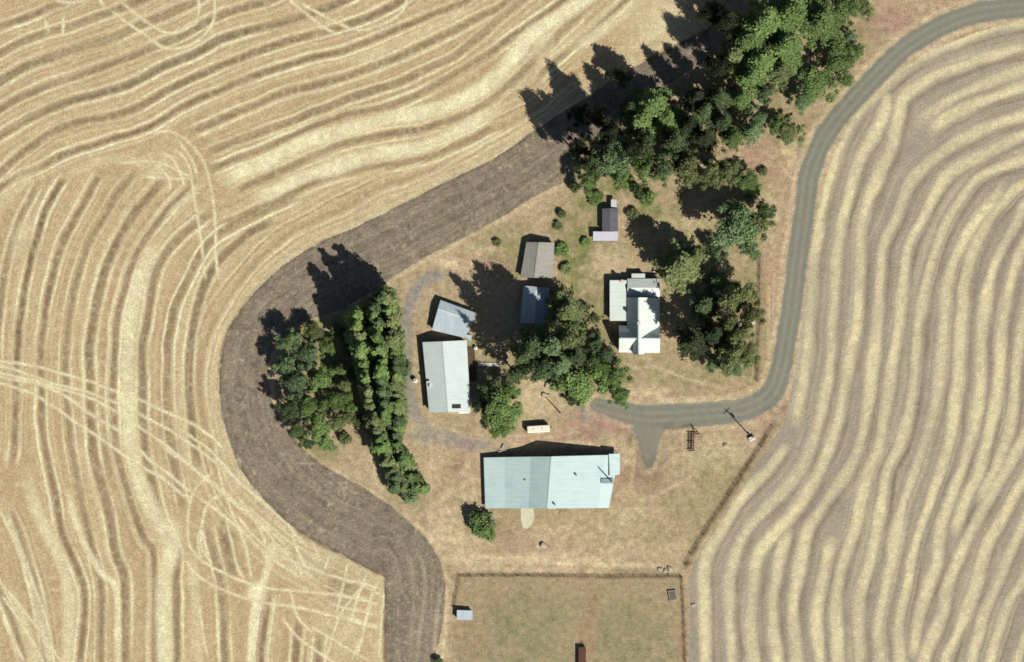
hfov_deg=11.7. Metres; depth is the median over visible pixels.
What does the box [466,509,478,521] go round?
shrub
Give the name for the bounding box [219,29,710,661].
ploughed strip
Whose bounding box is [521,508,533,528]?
concrete pad
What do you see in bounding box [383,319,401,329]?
poplar tree
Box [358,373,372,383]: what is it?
poplar tree
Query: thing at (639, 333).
farmhouse
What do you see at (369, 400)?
poplar tree
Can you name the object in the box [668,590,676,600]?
stock tank
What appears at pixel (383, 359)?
poplar tree
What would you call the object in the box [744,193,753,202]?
shrub
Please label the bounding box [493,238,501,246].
shrub
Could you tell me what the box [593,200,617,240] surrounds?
hut
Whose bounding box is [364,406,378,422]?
poplar tree
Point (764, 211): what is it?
broadleaf tree
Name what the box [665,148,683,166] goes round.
broadleaf tree
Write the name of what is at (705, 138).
pine tree
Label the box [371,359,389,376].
poplar tree
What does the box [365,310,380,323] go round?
poplar tree
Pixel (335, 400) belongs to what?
broadleaf tree
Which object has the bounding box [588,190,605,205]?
shrub
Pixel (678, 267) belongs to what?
broadleaf tree
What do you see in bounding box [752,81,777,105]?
broadleaf tree
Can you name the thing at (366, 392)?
poplar tree
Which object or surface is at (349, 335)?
poplar tree
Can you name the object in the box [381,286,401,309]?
poplar tree
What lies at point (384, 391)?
poplar tree
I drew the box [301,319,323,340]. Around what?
broadleaf tree
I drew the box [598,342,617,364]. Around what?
broadleaf tree
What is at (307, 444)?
broadleaf tree
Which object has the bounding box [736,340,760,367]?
broadleaf tree
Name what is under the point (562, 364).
pine tree
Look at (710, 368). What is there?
broadleaf tree
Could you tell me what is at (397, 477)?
poplar tree
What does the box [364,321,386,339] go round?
poplar tree
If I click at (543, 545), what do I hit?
boulder
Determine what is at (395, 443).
poplar tree
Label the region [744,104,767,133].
broadleaf tree
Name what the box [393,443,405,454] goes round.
poplar tree
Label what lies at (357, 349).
poplar tree
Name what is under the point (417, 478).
poplar tree
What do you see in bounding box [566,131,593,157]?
broadleaf tree
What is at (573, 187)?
shrub
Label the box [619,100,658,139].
pine tree
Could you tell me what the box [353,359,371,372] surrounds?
poplar tree
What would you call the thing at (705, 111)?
pine tree
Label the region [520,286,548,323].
tool shed
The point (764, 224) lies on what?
broadleaf tree
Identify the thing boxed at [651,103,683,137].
pine tree
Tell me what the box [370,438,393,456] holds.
poplar tree
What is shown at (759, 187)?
shrub
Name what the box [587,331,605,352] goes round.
broadleaf tree
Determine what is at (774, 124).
broadleaf tree
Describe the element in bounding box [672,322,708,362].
pine tree
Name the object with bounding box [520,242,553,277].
storage shed
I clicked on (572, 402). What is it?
broadleaf tree
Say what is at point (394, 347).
poplar tree
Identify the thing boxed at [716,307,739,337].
broadleaf tree
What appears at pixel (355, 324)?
poplar tree
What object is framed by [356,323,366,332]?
poplar tree
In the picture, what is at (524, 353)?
pine tree
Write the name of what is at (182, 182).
stubble field
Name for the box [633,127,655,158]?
broadleaf tree
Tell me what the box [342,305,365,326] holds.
poplar tree
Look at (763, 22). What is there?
pine tree
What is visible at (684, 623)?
wire fence
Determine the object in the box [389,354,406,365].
poplar tree
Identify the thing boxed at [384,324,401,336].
poplar tree
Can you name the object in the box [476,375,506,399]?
broadleaf tree
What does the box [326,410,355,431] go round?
broadleaf tree
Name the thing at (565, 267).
shrub
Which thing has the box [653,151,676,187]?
broadleaf tree
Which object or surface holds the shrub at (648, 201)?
on the yard
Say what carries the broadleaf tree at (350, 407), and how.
on the yard
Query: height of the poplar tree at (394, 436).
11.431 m
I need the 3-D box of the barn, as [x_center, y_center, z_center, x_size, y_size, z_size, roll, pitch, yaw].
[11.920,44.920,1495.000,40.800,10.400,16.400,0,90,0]
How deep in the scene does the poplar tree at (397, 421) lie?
1489.18 m
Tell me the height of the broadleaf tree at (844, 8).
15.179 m
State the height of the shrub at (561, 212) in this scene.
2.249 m
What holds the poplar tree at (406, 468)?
on the yard
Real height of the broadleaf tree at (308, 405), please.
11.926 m
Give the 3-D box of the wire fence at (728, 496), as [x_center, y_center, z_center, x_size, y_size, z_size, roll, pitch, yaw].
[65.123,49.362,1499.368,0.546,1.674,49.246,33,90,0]
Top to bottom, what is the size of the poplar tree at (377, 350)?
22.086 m
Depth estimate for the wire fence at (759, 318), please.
1498.77 m
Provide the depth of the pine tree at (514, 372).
1484.58 m
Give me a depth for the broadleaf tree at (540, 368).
1476.54 m
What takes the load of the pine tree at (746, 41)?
on the yard
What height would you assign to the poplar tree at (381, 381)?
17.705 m
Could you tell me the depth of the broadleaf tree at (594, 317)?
1494.14 m
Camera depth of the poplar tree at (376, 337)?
1480.99 m
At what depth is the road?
1500.00 m
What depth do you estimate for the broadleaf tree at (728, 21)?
1479.75 m
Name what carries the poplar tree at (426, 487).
on the yard
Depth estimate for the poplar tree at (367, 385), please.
1487.06 m
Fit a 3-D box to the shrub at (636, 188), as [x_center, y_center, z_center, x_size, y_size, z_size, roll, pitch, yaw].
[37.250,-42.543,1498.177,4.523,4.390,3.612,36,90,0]
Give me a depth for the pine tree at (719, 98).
1487.19 m
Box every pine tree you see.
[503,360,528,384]
[508,341,540,364]
[517,326,543,351]
[533,322,568,359]
[536,315,566,336]
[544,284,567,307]
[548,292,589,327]
[550,354,575,378]
[558,324,586,353]
[566,343,589,369]
[618,98,637,116]
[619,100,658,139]
[628,86,673,131]
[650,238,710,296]
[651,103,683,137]
[660,127,689,158]
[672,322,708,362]
[678,115,702,141]
[679,84,704,109]
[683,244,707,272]
[688,94,720,128]
[690,128,716,151]
[690,287,722,325]
[701,317,722,350]
[702,266,731,293]
[703,83,733,113]
[709,107,735,140]
[715,43,748,72]
[719,125,745,151]
[721,20,767,63]
[726,84,756,115]
[730,61,766,94]
[734,0,783,50]
[736,45,782,86]
[738,122,761,146]
[760,24,803,75]
[765,57,798,90]
[767,0,819,41]
[799,0,849,51]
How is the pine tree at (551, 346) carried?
on the yard
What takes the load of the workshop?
on the yard
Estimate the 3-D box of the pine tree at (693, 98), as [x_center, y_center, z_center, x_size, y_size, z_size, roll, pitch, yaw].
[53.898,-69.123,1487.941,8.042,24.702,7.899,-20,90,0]
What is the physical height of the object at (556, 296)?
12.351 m
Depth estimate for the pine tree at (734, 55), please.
1483.96 m
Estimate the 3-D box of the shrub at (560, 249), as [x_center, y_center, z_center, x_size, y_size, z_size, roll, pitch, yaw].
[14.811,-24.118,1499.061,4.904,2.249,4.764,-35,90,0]
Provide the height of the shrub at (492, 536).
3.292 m
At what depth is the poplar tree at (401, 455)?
1492.48 m
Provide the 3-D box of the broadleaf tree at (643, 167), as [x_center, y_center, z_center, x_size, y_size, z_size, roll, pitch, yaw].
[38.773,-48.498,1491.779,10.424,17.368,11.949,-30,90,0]
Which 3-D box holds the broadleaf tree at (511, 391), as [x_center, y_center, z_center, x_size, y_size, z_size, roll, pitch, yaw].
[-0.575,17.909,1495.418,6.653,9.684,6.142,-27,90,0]
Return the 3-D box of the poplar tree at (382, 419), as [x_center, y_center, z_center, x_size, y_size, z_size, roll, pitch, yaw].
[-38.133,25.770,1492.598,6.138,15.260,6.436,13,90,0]
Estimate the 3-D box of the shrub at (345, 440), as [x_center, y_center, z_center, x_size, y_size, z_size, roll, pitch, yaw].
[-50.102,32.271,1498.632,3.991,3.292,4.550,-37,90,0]
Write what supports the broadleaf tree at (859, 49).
on the yard
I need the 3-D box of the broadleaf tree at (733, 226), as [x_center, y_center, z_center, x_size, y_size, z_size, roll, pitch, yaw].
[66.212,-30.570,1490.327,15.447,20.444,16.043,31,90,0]
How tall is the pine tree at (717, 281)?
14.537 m
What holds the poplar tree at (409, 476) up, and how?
on the yard
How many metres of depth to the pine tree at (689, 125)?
1483.49 m
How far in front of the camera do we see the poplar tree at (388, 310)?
1481.90 m
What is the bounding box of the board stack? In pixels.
[478,363,498,365]
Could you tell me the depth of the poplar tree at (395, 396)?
1489.84 m
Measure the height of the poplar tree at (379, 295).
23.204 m
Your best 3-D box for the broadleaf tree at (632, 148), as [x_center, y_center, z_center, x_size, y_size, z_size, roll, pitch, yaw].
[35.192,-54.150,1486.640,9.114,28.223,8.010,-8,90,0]
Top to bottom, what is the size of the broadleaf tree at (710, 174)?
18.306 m
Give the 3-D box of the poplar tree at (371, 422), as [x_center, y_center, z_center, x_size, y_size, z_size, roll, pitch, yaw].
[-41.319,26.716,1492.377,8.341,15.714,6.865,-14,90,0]
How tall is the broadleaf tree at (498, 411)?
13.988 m
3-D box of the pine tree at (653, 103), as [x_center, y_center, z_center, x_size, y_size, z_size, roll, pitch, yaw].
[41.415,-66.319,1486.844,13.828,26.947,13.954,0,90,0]
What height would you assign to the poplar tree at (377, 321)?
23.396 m
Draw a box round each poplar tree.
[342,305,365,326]
[343,329,366,344]
[348,315,367,331]
[348,339,373,361]
[352,352,370,364]
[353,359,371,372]
[355,365,372,381]
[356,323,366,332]
[356,382,371,394]
[357,383,374,400]
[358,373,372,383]
[360,338,372,345]
[360,394,376,407]
[360,401,376,411]
[360,410,384,430]
[362,296,381,314]
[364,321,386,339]
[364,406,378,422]
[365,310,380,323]
[366,425,387,440]
[367,317,384,326]
[367,328,387,343]
[367,342,388,360]
[368,431,388,447]
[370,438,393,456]
[371,285,396,305]
[371,354,389,366]
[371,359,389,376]
[371,367,389,385]
[371,375,391,386]
[371,384,391,400]
[374,397,392,411]
[376,404,393,420]
[377,394,389,399]
[378,453,395,468]
[379,416,391,426]
[380,304,398,316]
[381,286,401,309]
[381,305,404,326]
[382,329,407,351]
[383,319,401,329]
[383,449,392,457]
[383,457,398,470]
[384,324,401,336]
[385,465,398,478]
[385,478,404,494]
[386,347,406,358]
[387,358,412,377]
[387,416,407,430]
[387,424,406,434]
[387,430,404,440]
[388,336,404,350]
[388,369,403,382]
[388,471,404,482]
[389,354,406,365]
[389,378,406,392]
[389,393,408,411]
[390,389,407,403]
[391,404,407,418]
[391,439,402,448]
[392,411,407,425]
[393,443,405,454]
[394,445,413,462]
[395,454,414,468]
[398,459,418,474]
[399,482,408,493]
[404,468,419,482]
[405,470,422,484]
[410,482,423,492]
[418,481,430,494]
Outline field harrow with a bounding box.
[688,424,699,450]
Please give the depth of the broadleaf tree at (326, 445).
1496.02 m
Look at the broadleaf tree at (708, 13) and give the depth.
1485.38 m
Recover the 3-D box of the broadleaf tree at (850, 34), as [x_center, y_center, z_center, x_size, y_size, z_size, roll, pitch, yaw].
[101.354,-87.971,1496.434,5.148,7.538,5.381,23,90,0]
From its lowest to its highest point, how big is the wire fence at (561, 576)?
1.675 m
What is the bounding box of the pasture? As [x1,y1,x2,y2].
[451,577,684,661]
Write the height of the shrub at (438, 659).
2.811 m
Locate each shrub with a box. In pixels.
[339,431,352,444]
[402,488,418,503]
[433,657,443,661]
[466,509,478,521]
[469,511,496,538]
[484,528,495,542]
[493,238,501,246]
[554,221,562,230]
[554,242,568,257]
[557,209,565,218]
[559,262,572,275]
[569,182,579,192]
[581,237,590,246]
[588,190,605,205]
[625,207,638,220]
[629,183,642,194]
[637,190,655,206]
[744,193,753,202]
[752,181,762,193]
[757,167,767,175]
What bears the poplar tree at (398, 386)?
on the yard
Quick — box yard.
[269,0,1023,661]
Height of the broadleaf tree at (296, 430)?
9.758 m
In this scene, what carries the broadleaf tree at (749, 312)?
on the yard
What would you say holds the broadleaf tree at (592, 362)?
on the yard
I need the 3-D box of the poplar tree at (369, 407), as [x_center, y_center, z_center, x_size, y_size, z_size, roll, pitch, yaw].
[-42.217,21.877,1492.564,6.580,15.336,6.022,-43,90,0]
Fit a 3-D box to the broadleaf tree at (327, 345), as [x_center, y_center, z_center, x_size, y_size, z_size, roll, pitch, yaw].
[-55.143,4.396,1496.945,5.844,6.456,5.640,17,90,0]
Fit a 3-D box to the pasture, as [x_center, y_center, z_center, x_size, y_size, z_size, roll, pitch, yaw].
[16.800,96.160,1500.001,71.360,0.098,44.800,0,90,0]
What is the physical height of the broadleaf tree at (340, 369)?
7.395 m
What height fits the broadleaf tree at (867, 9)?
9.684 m
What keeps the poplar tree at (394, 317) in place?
on the yard
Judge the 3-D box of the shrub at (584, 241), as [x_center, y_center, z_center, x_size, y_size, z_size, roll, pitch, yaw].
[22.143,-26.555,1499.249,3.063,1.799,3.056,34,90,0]
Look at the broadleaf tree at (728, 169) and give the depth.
1487.75 m
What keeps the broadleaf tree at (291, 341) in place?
on the yard
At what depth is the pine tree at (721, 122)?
1482.91 m
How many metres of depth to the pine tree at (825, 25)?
1487.66 m
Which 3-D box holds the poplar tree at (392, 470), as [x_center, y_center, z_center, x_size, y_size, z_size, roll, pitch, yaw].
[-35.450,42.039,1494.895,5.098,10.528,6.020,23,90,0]
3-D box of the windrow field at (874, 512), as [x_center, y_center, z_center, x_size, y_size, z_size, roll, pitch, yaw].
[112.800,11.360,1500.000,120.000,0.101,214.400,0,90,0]
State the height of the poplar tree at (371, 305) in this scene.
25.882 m
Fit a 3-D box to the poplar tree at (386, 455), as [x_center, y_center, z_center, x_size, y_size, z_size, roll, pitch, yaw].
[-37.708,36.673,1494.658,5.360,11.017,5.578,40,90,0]
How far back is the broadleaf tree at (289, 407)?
1490.75 m
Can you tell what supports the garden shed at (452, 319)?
on the yard
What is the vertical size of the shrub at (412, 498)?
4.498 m
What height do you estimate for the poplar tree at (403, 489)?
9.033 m
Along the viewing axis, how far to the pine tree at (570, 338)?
1478.15 m
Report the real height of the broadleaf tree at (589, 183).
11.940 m
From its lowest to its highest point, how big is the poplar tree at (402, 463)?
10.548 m
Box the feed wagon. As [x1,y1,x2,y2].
[578,647,585,661]
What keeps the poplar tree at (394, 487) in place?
on the yard
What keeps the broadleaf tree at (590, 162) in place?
on the yard
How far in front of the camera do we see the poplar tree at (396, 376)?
1485.12 m
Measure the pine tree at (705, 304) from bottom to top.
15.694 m
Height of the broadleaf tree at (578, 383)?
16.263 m
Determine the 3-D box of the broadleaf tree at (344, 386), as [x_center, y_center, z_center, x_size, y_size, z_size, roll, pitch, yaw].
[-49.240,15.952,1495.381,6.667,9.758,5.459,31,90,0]
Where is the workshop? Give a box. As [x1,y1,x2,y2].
[423,340,476,413]
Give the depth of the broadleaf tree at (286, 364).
1491.12 m
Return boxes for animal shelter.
[457,610,472,619]
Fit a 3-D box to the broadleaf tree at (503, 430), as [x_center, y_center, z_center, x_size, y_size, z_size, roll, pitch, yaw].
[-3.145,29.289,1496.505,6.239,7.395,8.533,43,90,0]
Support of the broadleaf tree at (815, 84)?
on the yard
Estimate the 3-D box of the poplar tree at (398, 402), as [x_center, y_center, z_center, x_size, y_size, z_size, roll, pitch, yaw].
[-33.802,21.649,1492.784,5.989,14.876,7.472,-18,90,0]
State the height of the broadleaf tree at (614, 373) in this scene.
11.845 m
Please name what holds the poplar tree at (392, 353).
on the yard
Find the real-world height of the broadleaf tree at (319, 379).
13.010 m
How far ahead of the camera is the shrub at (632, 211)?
1498.38 m
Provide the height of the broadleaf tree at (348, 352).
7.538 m
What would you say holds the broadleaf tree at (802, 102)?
on the yard
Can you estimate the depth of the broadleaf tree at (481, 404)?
1493.60 m
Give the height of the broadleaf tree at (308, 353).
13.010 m
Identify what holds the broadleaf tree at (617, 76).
on the ploughed strip
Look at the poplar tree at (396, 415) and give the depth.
1490.35 m
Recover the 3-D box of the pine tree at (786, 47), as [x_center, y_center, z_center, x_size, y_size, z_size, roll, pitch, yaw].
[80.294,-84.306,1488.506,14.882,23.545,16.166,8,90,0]
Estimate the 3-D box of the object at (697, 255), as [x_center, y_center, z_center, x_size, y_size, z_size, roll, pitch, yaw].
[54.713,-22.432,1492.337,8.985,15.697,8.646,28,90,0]
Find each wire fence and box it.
[459,576,681,576]
[682,580,685,661]
[685,426,772,564]
[757,257,759,372]
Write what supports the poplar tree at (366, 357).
on the yard
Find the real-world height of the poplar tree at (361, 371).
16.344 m
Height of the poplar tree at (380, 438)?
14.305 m
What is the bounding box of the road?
[591,0,1023,467]
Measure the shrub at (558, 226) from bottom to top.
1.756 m
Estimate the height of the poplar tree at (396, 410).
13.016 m
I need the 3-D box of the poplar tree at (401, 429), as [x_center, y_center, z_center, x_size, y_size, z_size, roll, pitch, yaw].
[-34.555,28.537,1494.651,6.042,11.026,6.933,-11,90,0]
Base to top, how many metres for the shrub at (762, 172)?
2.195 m
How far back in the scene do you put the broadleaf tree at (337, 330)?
1494.25 m
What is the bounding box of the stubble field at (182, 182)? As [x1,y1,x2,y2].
[0,0,708,661]
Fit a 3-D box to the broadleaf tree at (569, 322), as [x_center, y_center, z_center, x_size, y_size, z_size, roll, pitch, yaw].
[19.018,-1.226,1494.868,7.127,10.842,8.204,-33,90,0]
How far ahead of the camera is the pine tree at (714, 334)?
1486.03 m
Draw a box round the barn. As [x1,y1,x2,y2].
[484,454,619,508]
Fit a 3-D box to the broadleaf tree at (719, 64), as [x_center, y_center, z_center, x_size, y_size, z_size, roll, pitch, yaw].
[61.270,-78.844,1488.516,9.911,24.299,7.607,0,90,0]
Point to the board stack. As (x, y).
(488, 364)
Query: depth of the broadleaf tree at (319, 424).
1492.81 m
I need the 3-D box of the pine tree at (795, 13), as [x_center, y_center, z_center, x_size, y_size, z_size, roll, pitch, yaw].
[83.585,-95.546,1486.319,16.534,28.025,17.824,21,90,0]
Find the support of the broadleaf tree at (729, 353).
on the yard
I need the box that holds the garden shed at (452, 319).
[432,300,476,337]
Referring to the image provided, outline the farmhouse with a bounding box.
[610,274,659,353]
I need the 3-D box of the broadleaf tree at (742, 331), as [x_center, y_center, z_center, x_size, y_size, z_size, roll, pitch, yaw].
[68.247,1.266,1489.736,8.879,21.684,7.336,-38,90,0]
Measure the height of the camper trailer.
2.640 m
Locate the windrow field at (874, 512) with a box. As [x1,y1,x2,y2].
[688,21,1023,661]
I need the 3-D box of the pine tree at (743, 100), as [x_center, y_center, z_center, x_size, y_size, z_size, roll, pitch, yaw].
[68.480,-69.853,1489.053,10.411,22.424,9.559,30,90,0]
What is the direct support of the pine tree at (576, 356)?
on the yard
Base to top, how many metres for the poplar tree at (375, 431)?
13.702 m
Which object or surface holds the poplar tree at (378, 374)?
on the yard
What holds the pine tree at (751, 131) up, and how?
on the yard
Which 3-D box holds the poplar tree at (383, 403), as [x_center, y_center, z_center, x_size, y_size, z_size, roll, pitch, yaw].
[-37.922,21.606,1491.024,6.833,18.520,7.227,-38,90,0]
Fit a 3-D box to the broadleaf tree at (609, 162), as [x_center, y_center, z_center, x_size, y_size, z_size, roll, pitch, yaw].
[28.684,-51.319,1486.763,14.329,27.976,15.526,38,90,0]
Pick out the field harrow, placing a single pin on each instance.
(690, 442)
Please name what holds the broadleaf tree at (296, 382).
on the yard
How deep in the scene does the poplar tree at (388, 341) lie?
1483.59 m
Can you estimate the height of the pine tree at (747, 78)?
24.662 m
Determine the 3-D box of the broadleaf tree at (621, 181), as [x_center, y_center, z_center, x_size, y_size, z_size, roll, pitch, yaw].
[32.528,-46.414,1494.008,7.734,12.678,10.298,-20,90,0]
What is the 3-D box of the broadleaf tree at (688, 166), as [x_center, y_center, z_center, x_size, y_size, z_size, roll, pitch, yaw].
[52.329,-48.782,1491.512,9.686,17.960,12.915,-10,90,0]
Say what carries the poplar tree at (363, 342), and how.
on the yard
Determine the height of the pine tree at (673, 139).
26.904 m
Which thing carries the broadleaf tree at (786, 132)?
on the yard
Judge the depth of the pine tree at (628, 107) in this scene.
1485.46 m
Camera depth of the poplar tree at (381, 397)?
1485.29 m
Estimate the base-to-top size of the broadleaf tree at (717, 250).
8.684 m
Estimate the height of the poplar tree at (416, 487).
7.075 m
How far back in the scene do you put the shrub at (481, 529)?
1496.01 m
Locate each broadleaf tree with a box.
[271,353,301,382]
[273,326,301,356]
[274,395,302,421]
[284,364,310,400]
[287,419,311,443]
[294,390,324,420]
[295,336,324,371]
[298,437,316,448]
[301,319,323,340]
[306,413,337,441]
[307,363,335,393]
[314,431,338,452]
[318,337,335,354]
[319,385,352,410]
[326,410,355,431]
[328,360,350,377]
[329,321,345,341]
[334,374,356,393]
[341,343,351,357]
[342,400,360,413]
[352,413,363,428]
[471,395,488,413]
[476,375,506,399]
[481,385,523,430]
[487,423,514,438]
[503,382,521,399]
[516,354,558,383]
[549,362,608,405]
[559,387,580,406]
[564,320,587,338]
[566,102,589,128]
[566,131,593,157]
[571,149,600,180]
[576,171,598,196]
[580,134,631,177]
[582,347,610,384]
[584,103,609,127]
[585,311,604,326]
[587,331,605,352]
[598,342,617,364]
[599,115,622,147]
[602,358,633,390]
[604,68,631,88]
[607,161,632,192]
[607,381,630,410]
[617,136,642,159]
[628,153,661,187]
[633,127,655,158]
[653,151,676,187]
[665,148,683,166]
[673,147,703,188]
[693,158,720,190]
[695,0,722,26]
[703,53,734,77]
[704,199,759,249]
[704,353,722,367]
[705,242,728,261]
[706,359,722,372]
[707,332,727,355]
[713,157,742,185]
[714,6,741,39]
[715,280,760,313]
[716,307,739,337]
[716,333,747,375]
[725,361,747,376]
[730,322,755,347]
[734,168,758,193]
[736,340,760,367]
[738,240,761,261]
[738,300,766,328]
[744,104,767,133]
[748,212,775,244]
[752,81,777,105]
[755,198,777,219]
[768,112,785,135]
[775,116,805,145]
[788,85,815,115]
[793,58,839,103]
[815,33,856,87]
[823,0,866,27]
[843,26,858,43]
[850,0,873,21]
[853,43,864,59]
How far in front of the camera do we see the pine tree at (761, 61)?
1479.72 m
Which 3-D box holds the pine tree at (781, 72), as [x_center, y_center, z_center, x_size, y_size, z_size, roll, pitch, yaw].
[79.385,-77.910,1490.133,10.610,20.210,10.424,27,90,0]
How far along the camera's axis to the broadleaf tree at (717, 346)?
1488.68 m
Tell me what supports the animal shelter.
on the pasture
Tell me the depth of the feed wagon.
1498.48 m
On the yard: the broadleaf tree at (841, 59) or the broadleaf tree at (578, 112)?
the broadleaf tree at (841, 59)
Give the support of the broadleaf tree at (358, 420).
on the yard
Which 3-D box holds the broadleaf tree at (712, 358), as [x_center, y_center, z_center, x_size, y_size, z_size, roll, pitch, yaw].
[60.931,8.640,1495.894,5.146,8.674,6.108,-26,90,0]
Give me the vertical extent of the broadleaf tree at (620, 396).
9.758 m
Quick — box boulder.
[540,542,546,547]
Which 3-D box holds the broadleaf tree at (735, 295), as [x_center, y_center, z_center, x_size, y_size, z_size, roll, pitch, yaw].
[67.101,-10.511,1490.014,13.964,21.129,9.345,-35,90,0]
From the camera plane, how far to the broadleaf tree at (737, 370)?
1493.83 m
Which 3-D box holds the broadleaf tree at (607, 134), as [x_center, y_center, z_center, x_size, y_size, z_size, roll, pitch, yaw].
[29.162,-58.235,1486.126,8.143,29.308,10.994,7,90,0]
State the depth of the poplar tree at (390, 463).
1490.76 m
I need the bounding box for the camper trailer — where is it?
[527,425,551,432]
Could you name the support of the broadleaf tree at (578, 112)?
on the ploughed strip
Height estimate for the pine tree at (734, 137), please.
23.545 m
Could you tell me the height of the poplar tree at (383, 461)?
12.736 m
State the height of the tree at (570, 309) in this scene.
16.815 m
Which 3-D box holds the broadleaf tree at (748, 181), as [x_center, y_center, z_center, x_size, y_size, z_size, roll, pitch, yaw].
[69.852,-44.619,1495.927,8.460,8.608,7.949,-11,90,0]
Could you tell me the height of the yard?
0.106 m
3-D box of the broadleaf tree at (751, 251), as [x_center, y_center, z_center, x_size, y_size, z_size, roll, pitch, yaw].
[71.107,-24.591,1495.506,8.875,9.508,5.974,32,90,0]
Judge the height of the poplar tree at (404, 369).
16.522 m
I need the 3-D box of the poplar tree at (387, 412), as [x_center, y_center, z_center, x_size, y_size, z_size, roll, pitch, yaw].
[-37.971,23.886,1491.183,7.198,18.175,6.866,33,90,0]
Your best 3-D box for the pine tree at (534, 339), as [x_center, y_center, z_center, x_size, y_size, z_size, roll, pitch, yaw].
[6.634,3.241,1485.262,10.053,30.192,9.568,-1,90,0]
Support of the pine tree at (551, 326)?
on the yard
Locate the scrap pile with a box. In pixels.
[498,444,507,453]
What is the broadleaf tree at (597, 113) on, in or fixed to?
on the ploughed strip

